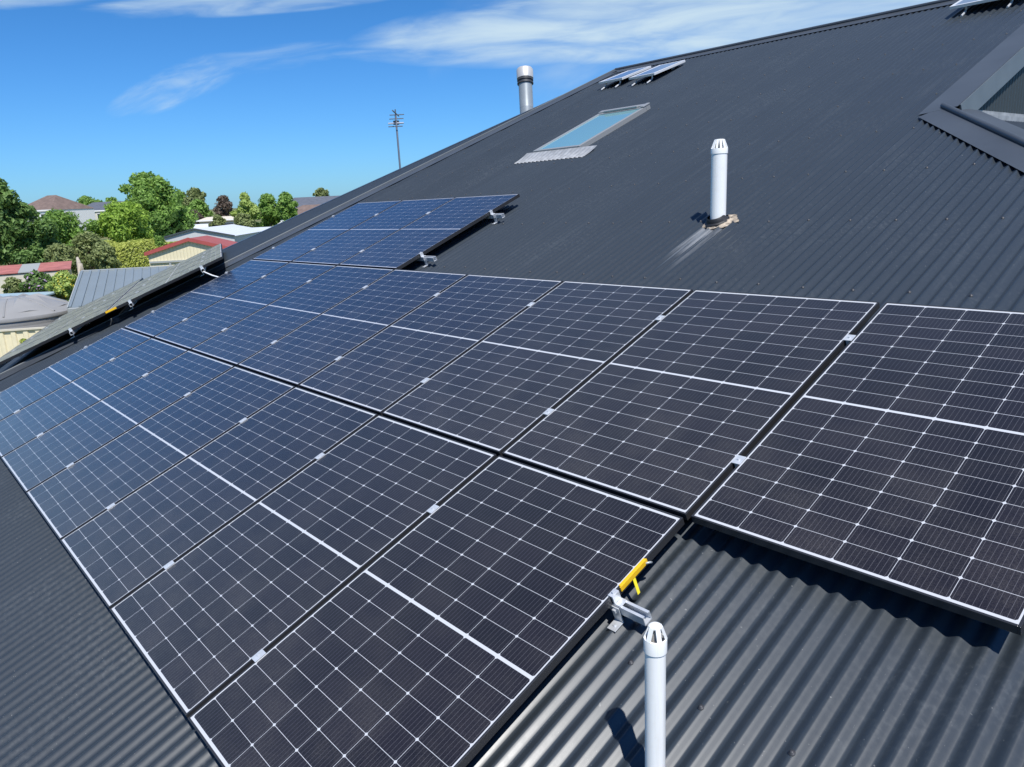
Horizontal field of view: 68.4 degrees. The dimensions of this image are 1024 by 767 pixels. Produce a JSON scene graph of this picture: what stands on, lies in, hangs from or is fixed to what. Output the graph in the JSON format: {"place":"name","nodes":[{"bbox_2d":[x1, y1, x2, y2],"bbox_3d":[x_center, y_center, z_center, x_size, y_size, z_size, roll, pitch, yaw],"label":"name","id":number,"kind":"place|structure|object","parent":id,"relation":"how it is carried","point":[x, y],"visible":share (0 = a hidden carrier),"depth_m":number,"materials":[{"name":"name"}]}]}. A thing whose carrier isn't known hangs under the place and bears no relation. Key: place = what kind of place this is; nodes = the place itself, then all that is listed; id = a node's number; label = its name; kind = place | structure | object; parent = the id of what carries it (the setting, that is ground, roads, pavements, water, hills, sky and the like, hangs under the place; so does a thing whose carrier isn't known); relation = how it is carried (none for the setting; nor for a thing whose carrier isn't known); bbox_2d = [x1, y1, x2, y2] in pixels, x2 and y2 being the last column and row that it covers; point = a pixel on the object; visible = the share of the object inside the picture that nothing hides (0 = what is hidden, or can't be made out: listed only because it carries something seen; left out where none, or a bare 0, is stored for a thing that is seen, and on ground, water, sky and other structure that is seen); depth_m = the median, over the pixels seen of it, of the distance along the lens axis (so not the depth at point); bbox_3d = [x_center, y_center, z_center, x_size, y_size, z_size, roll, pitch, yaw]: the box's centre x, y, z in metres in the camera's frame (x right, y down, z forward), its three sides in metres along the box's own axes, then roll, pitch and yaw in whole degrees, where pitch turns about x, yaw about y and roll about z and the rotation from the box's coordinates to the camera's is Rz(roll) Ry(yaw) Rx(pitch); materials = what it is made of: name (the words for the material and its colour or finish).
{"place":"outdoors","nodes":[
{"label":"outdoors","id":0,"kind":"place"},
{"bbox_2d":[67,265,172,312],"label":"garage","id":1,"kind":"structure","parent":0,"point":[90,286],"depth_m":25.36,"materials":[{"name":"grey paint"}]},
{"bbox_2d":[0,206,277,274],"bbox_3d":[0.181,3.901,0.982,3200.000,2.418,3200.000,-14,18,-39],"label":"ground","id":2,"kind":"structure","parent":0,"point":[105,238],"depth_m":88.63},
{"bbox_2d":[0,276,25,293],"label":"shrub","id":3,"kind":"object","parent":2,"relation":"on","point":[11,285],"visible":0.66,"depth_m":31.20,"materials":[{"name":"green plant"}]},
{"bbox_2d":[0,327,44,356],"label":"fence","id":4,"kind":"object","parent":2,"relation":"on","point":[10,339],"visible":0.07,"depth_m":21.90,"materials":[{"name":"beige paint"}]},
{"bbox_2d":[0,291,55,297],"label":"lean to","id":5,"kind":"object","parent":2,"relation":"on","point":[30,293],"visible":0.17,"depth_m":28.79,"materials":[{"name":"blue"}]},
{"bbox_2d":[0,178,58,264],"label":"tree","id":6,"kind":"object","parent":2,"relation":"on","point":[18,231],"visible":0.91,"depth_m":43.36,"materials":[{"name":"green plant"}]},
{"bbox_2d":[0,293,67,329],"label":"water tank","id":7,"kind":"object","parent":2,"relation":"on","point":[23,310],"visible":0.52,"depth_m":23.07,"materials":[{"name":"grey plastic"}]},
{"bbox_2d":[18,269,52,292],"bbox_3d":[-19.702,-3.231,31.560,1.334,3.164,1.353,-14,18,-39],"label":"shrub","id":8,"kind":"object","parent":2,"relation":"on","point":[36,281],"visible":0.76,"depth_m":31.07,"materials":[{"name":"green plant"}]},
{"bbox_2d":[0,261,71,293],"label":"shed","id":9,"kind":"structure","parent":2,"relation":"on","point":[19,271],"depth_m":38.72,"materials":[{"name":"red"}]},
{"bbox_2d":[25,235,61,259],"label":"shrub","id":10,"kind":"object","parent":2,"relation":"on","point":[39,249],"visible":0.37,"depth_m":44.20,"materials":[{"name":"green plant"}]},
{"bbox_2d":[44,270,76,301],"bbox_3d":[-17.370,-2.852,29.568,1.314,3.220,1.405,-14,18,-39],"label":"shrub","id":11,"kind":"object","parent":2,"relation":"on","point":[61,284],"visible":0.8,"depth_m":29.05,"materials":[{"name":"green plant"}]},
{"bbox_2d":[28,195,95,229],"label":"house","id":12,"kind":"structure","parent":2,"relation":"on","point":[49,202],"depth_m":97.26,"materials":[{"name":"brown tile"}]},
{"bbox_2d":[43,243,83,272],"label":"shrub","id":13,"kind":"object","parent":2,"relation":"on","point":[55,252],"visible":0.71,"depth_m":42.69,"materials":[{"name":"green plant"}]},
{"bbox_2d":[34,208,99,246],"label":"shrub","id":14,"kind":"object","parent":2,"relation":"on","point":[69,227],"visible":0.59,"depth_m":55.05,"materials":[{"name":"green plant"}]},
{"bbox_2d":[76,257,83,273],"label":"dead stump","id":15,"kind":"object","parent":2,"relation":"on","point":[79,265],"visible":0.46,"depth_m":41.90,"materials":[{"name":"brown wood"}]},
{"bbox_2d":[76,195,102,204],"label":"tree","id":16,"kind":"object","parent":2,"relation":"on","point":[85,200],"visible":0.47,"depth_m":146.65,"materials":[{"name":"green plant"}]},
{"bbox_2d":[68,231,116,276],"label":"shrub","id":17,"kind":"object","parent":2,"relation":"on","point":[81,246],"visible":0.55,"depth_m":46.57,"materials":[{"name":"green plant"}]},
{"bbox_2d":[87,240,121,269],"bbox_3d":[-21.732,-5.806,40.396,1.616,3.694,1.877,-14,18,-39],"label":"shrub","id":18,"kind":"object","parent":2,"relation":"on","point":[102,256],"visible":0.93,"depth_m":39.79,"materials":[{"name":"green plant"}]},
{"bbox_2d":[87,201,123,219],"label":"house","id":19,"kind":"structure","parent":2,"relation":"on","point":[98,207],"depth_m":119.56,"materials":[{"name":"stone"}]},
{"bbox_2d":[105,196,116,201],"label":"tree","id":20,"kind":"object","parent":2,"relation":"on","point":[111,199],"visible":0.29,"depth_m":137.39,"materials":[{"name":"green plant"}]},
{"bbox_2d":[88,200,155,264],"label":"tree","id":21,"kind":"object","parent":2,"relation":"on","point":[120,222],"visible":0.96,"depth_m":56.39,"materials":[{"name":"green plant"}]},
{"bbox_2d":[90,238,175,268],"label":"hedge","id":22,"kind":"object","parent":2,"relation":"on","point":[131,246],"visible":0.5,"depth_m":49.86,"materials":[{"name":"green plant"}]},
{"bbox_2d":[118,171,198,245],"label":"tree","id":23,"kind":"object","parent":2,"relation":"on","point":[155,197],"visible":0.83,"depth_m":69.51,"materials":[{"name":"green plant"}]},
{"bbox_2d":[154,236,164,246],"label":"shrub","id":24,"kind":"object","parent":2,"relation":"on","point":[159,240],"visible":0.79,"depth_m":49.69,"materials":[{"name":"green plant"}]},
{"bbox_2d":[169,203,194,232],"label":"tree","id":25,"kind":"object","parent":2,"relation":"on","point":[190,224],"visible":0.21,"depth_m":71.89,"materials":[{"name":"green plant"}]},
{"bbox_2d":[144,235,236,266],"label":"shed","id":26,"kind":"structure","parent":2,"relation":"on","point":[176,252],"depth_m":44.86,"materials":[{"name":"red paint"}]},
{"bbox_2d":[183,187,208,211],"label":"tree","id":27,"kind":"object","parent":2,"relation":"on","point":[192,193],"visible":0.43,"depth_m":102.69,"materials":[{"name":"green plant"}]},
{"bbox_2d":[191,209,204,223],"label":"tree","id":28,"kind":"object","parent":2,"relation":"on","point":[200,216],"visible":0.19,"depth_m":92.81,"materials":[{"name":"green plant"}]},
{"bbox_2d":[186,198,213,217],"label":"tree","id":29,"kind":"object","parent":2,"relation":"on","point":[200,205],"visible":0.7,"depth_m":96.32,"materials":[{"name":"green plant"}]},
{"bbox_2d":[194,224,215,227],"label":"house","id":30,"kind":"structure","parent":2,"relation":"on","point":[200,225],"depth_m":84.65,"materials":[{"name":"white paint"}]},
{"bbox_2d":[164,224,263,241],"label":"shed","id":31,"kind":"structure","parent":2,"relation":"on","point":[233,232],"depth_m":56.20,"materials":[{"name":"grey paint"}]},
{"bbox_2d":[196,216,235,224],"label":"house","id":32,"kind":"structure","parent":2,"relation":"on","point":[209,220],"depth_m":91.89,"materials":[{"name":"white"}]},
{"bbox_2d":[208,214,225,226],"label":"shrub","id":33,"kind":"object","parent":2,"relation":"on","point":[218,219],"visible":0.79,"depth_m":80.92,"materials":[{"name":"green plant"}]},
{"bbox_2d":[213,195,233,215],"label":"tree","id":34,"kind":"object","parent":2,"relation":"on","point":[223,206],"visible":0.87,"depth_m":98.06,"materials":[{"name":"purple plant"}]},
{"bbox_2d":[233,212,255,227],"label":"shrub","id":35,"kind":"object","parent":2,"relation":"on","point":[242,219],"visible":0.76,"depth_m":78.78,"materials":[{"name":"green plant"}]},
{"bbox_2d":[230,191,260,226],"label":"tree","id":36,"kind":"object","parent":2,"relation":"on","point":[247,206],"visible":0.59,"depth_m":82.28,"materials":[{"name":"green plant"}]},
{"bbox_2d":[253,227,269,229],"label":"shed","id":37,"kind":"structure","parent":2,"relation":"on","point":[264,228],"depth_m":75.01,"materials":[{"name":"white metal"}]},
{"bbox_2d":[256,193,281,226],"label":"tree","id":38,"kind":"object","parent":2,"relation":"on","point":[266,205],"visible":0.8,"depth_m":90.22,"materials":[{"name":"green plant"}]},
{"bbox_2d":[272,191,297,221],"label":"tree","id":39,"kind":"object","parent":2,"relation":"on","point":[286,206],"visible":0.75,"depth_m":88.20,"materials":[{"name":"green plant"}]},
{"bbox_2d":[278,204,320,223],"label":"house","id":40,"kind":"structure","parent":2,"relation":"on","point":[302,208],"depth_m":107.46,"materials":[{"name":"brown tile"}]},
{"bbox_2d":[292,195,340,207],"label":"house","id":41,"kind":"structure","parent":2,"relation":"on","point":[301,201],"depth_m":132.51,"materials":[{"name":"stone"}]},
{"bbox_2d":[312,188,329,196],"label":"tree","id":42,"kind":"object","parent":2,"relation":"on","point":[320,192],"visible":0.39,"depth_m":146.73,"materials":[{"name":"green plant"}]},
{"bbox_2d":[0,0,1023,766],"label":"house","id":43,"kind":"structure","parent":2,"relation":"on","point":[876,156],"depth_m":4.67,"materials":[{"name":"grey metal"}]},
{"bbox_2d":[0,319,58,367],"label":"mounting rail","id":44,"kind":"object","parent":43,"relation":"attached to","point":[2,365],"visible":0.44,"depth_m":9.72,"materials":[{"name":"silver metal"}]},
{"bbox_2d":[0,303,114,364],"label":"solar panel","id":45,"kind":"object","parent":44,"relation":"attached to","point":[49,337],"visible":0.84,"depth_m":9.64,"materials":[{"name":"black"}]},
{"bbox_2d":[3,295,123,355],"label":"solar panel","id":46,"kind":"object","parent":44,"relation":"attached to","point":[66,323],"visible":0.52,"depth_m":10.89,"materials":[{"name":"black"}]},
{"bbox_2d":[68,294,111,338],"bbox_3d":[-6.520,-1.196,11.966,0.074,0.163,5.510,-8,15,-20],"label":"mounting rail","id":47,"kind":"object","parent":43,"relation":"attached to","point":[72,332],"visible":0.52,"depth_m":9.59,"materials":[{"name":"silver metal"}]},
{"bbox_2d":[22,289,129,342],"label":"solar panel","id":48,"kind":"object","parent":47,"relation":"on","point":[79,314],"visible":0.53,"depth_m":11.88,"materials":[{"name":"black"}]},
{"bbox_2d":[39,283,136,331],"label":"solar panel","id":49,"kind":"object","parent":47,"relation":"attached to","point":[89,306],"visible":0.54,"depth_m":12.88,"materials":[{"name":"black"}]},
{"bbox_2d":[50,278,142,323],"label":"solar panel","id":50,"kind":"object","parent":47,"relation":"attached to","point":[103,297],"visible":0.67,"depth_m":13.87,"materials":[{"name":"black"}]},
{"bbox_2d":[128,279,149,310],"bbox_3d":[-5.666,-1.458,11.646,0.074,0.160,4.430,-8,15,-20],"label":"mounting rail","id":51,"kind":"object","parent":43,"relation":"attached to","point":[131,303],"visible":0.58,"depth_m":9.73,"materials":[{"name":"silver metal"}]},
{"bbox_2d":[107,252,223,313],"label":"solar panel","id":52,"kind":"object","parent":51,"relation":"attached to","point":[167,281],"visible":0.99,"depth_m":9.96,"materials":[{"name":"black"}]},
{"bbox_2d":[117,249,222,301],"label":"solar panel","id":53,"kind":"object","parent":51,"relation":"attached to","point":[172,273],"visible":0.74,"depth_m":11.25,"materials":[{"name":"black"}]},
{"bbox_2d":[14,410,265,661],"bbox_3d":[-2.932,0.763,5.245,0.102,0.130,8.256,-38,32,-30],"label":"mounting rail","id":54,"kind":"object","parent":43,"relation":"attached to","point":[258,655],"visible":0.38,"depth_m":3.96,"materials":[{"name":"silver metal"}]},
{"bbox_2d":[0,338,187,456],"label":"solar panel","id":55,"kind":"object","parent":54,"relation":"attached to","point":[25,425],"visible":0.81,"depth_m":7.20,"materials":[{"name":"blue"}]},
{"bbox_2d":[1,350,233,491],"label":"solar panel","id":56,"kind":"object","parent":54,"relation":"attached to","point":[40,459],"visible":0.83,"depth_m":6.32,"materials":[{"name":"blue"}]},
{"bbox_2d":[26,366,294,539],"bbox_3d":[-2.571,0.423,5.539,1.770,0.037,1.134,-38,31,-30],"label":"solar panel","id":57,"kind":"object","parent":54,"relation":"attached to","point":[79,493],"visible":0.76,"depth_m":5.46,"materials":[{"name":"blue"}]},
{"bbox_2d":[60,387,377,608],"bbox_3d":[-1.811,0.594,4.687,1.770,0.037,1.134,-38,32,-30],"label":"solar panel","id":58,"kind":"object","parent":54,"relation":"attached to","point":[122,549],"visible":0.81,"depth_m":4.59,"materials":[{"name":"blue"}]},
{"bbox_2d":[200,253,205,276],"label":"mounting rail","id":59,"kind":"object","parent":43,"relation":"attached to","point":[202,269],"visible":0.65,"depth_m":9.98,"materials":[{"name":"silver metal"}]},
{"bbox_2d":[126,246,221,293],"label":"solar panel","id":60,"kind":"object","parent":59,"relation":"attached to","point":[175,268],"visible":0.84,"depth_m":12.24,"materials":[{"name":"black"}]},
{"bbox_2d":[132,243,221,287],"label":"solar panel","id":61,"kind":"object","parent":59,"relation":"on","point":[178,264],"visible":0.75,"depth_m":13.22,"materials":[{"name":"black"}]},
{"bbox_2d":[272,247,436,267],"bbox_3d":[-1.993,-1.481,8.705,0.102,0.130,3.722,-38,32,-30],"label":"mounting rail","id":62,"kind":"object","parent":43,"relation":"attached to","point":[424,258],"visible":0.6,"depth_m":7.45,"materials":[{"name":"silver metal"}]},
{"bbox_2d":[253,200,401,262],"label":"solar panel","id":63,"kind":"object","parent":62,"relation":"attached to","point":[308,240],"visible":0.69,"depth_m":9.83,"materials":[{"name":"blue"}]},
{"bbox_2d":[292,197,454,265],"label":"solar panel","id":64,"kind":"object","parent":62,"relation":"attached to","point":[346,245],"visible":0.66,"depth_m":8.98,"materials":[{"name":"blue"}]},
{"bbox_2d":[339,194,519,269],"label":"solar panel","id":65,"kind":"object","parent":62,"relation":"attached to","point":[401,248],"visible":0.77,"depth_m":8.09,"materials":[{"name":"blue"}]},
{"bbox_2d":[84,346,651,631],"bbox_3d":[-2.256,0.238,5.734,0.102,0.130,8.270,-38,32,-30],"label":"mounting rail","id":66,"kind":"object","parent":43,"relation":"attached to","point":[619,606],"visible":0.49,"depth_m":2.77,"materials":[{"name":"silver metal"}]},
{"bbox_2d":[0,328,150,420],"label":"solar panel","id":67,"kind":"object","parent":66,"relation":"on","point":[24,393],"visible":0.79,"depth_m":8.10,"materials":[{"name":"blue"}]},
{"bbox_2d":[110,415,496,717],"bbox_3d":[-1.051,0.765,3.837,1.770,0.035,1.134,-38,32,-30],"label":"solar panel","id":68,"kind":"object","parent":66,"relation":"on","point":[204,622],"visible":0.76,"depth_m":3.72,"materials":[{"name":"grey"}]},
{"bbox_2d":[188,455,684,766],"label":"solar panel","id":69,"kind":"object","parent":66,"relation":"on","point":[453,629],"visible":1,"depth_m":2.92,"materials":[{"name":"grey"}]},
{"bbox_2d":[619,558,652,593],"bbox_3d":[0.479,0.736,2.846,0.184,0.075,0.036,-38,32,-30],"label":"cable tag","id":70,"kind":"object","parent":69,"relation":"attached to","point":[633,574],"visible":1,"depth_m":2.83,"materials":[{"name":"yellow plastic"}]},
{"bbox_2d":[388,109,403,168],"bbox_3d":[-2.648,-5.052,17.825,0.360,2.707,0.951,-2,14,1],"label":"antenna","id":71,"kind":"object","parent":43,"relation":"on","point":[396,122],"visible":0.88,"depth_m":17.48,"materials":[{"name":"silver metal"}]},
{"bbox_2d":[332,210,504,223],"bbox_3d":[-1.326,-2.015,9.214,0.102,0.129,3.692,-38,32,-30],"label":"mounting rail","id":72,"kind":"object","parent":43,"relation":"attached to","point":[494,216],"visible":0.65,"depth_m":7.96,"materials":[{"name":"silver metal"}]},
{"bbox_2d":[152,310,745,466],"bbox_3d":[-1.311,-0.131,5.743,0.102,0.130,9.392,-38,32,-30],"label":"mounting rail","id":73,"kind":"object","parent":43,"relation":"attached to","point":[738,460],"visible":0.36,"depth_m":4.03,"materials":[{"name":"silver metal"}]},
{"bbox_2d":[124,260,288,338],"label":"solar panel","id":74,"kind":"object","parent":73,"relation":"attached to","point":[153,324],"visible":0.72,"depth_m":8.93,"materials":[{"name":"blue"}]},
{"bbox_2d":[154,262,335,350],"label":"solar panel","id":75,"kind":"object","parent":73,"relation":"attached to","point":[193,331],"visible":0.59,"depth_m":8.07,"materials":[{"name":"blue"}]},
{"bbox_2d":[191,265,393,366],"bbox_3d":[-2.111,-0.704,7.285,1.770,0.037,1.134,-38,31,-30],"label":"solar panel","id":76,"kind":"object","parent":73,"relation":"attached to","point":[237,343],"visible":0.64,"depth_m":7.22,"materials":[{"name":"blue"}]},
{"bbox_2d":[238,269,467,387],"bbox_3d":[-1.351,-0.534,6.434,1.770,0.037,1.134,-38,32,-30],"label":"solar panel","id":77,"kind":"object","parent":73,"relation":"attached to","point":[306,351],"visible":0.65,"depth_m":6.36,"materials":[{"name":"blue"}]},
{"bbox_2d":[299,274,562,415],"bbox_3d":[-0.591,-0.362,5.583,1.770,0.035,1.134,-38,32,-30],"label":"solar panel","id":78,"kind":"object","parent":73,"relation":"attached to","point":[379,373],"visible":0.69,"depth_m":5.50,"materials":[{"name":"blue"}]},
{"bbox_2d":[382,281,692,455],"bbox_3d":[0.169,-0.192,4.731,1.770,0.035,1.134,-38,32,-30],"label":"solar panel","id":79,"kind":"object","parent":73,"relation":"attached to","point":[500,390],"visible":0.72,"depth_m":4.63,"materials":[{"name":"grey"}]},
{"bbox_2d":[502,289,879,520],"bbox_3d":[0.929,-0.020,3.880,1.770,0.035,1.134,-38,32,-30],"label":"solar panel","id":80,"kind":"object","parent":73,"relation":"attached to","point":[681,406],"visible":0.9,"depth_m":3.75,"materials":[{"name":"grey"}]},
{"bbox_2d":[691,302,1023,634],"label":"solar panel","id":81,"kind":"object","parent":73,"relation":"attached to","point":[886,452],"visible":1,"depth_m":2.89,"materials":[{"name":"grey"}]},
{"bbox_2d":[516,66,532,113],"bbox_3d":[0.313,-5.466,15.610,0.344,2.124,0.812,-3,14,-1],"label":"flue","id":82,"kind":"object","parent":43,"relation":"on","point":[524,78],"visible":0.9,"depth_m":15.47,"materials":[{"name":"silver metal"}]},
{"bbox_2d":[225,272,855,363],"bbox_3d":[-0.613,-0.678,6.256,0.102,0.130,9.392,-38,32,-30],"label":"mounting rail","id":83,"kind":"object","parent":43,"relation":"attached to","point":[848,338],"visible":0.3,"depth_m":4.53,"materials":[{"name":"silver metal"}]},
{"bbox_2d":[514,103,650,163],"bbox_3d":[1.048,-3.365,10.091,1.794,0.105,1.290,-38,32,-30],"label":"skylight","id":84,"kind":"object","parent":43,"relation":"on","point":[577,141],"visible":1,"depth_m":10.06,"materials":[{"name":"blue"}]},
{"bbox_2d":[599,66,650,90],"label":"tilted panel","id":85,"kind":"object","parent":43,"relation":"on","point":[623,75],"visible":0.98,"depth_m":12.79,"materials":[{"name":"white"}]},
{"bbox_2d":[643,622,666,766],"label":"vent pipe","id":86,"kind":"object","parent":43,"relation":"on","point":[655,643],"visible":1,"depth_m":2.11,"materials":[{"name":"white plastic"}]},
{"bbox_2d":[629,60,684,86],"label":"tilted panel","id":87,"kind":"object","parent":43,"relation":"on","point":[651,72],"visible":1,"depth_m":12.18,"materials":[{"name":"white"}]},
{"bbox_2d":[702,139,738,228],"bbox_3d":[1.629,-1.542,5.835,0.290,0.674,0.233,7,17,34],"label":"vent pipe","id":88,"kind":"object","parent":43,"relation":"on","point":[717,217],"visible":0.99,"depth_m":5.81,"materials":[{"name":"white plastic"}]},
{"bbox_2d":[949,0,1012,16],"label":"tilted panel","id":89,"kind":"object","parent":43,"relation":"on","point":[962,3],"visible":1,"depth_m":8.96,"materials":[{"name":"white metal"}]},
{"bbox_2d":[0,0,935,208],"label":"sky","id":90,"kind":"structure","parent":0,"point":[230,98],"materials":[{"name":"blue"}]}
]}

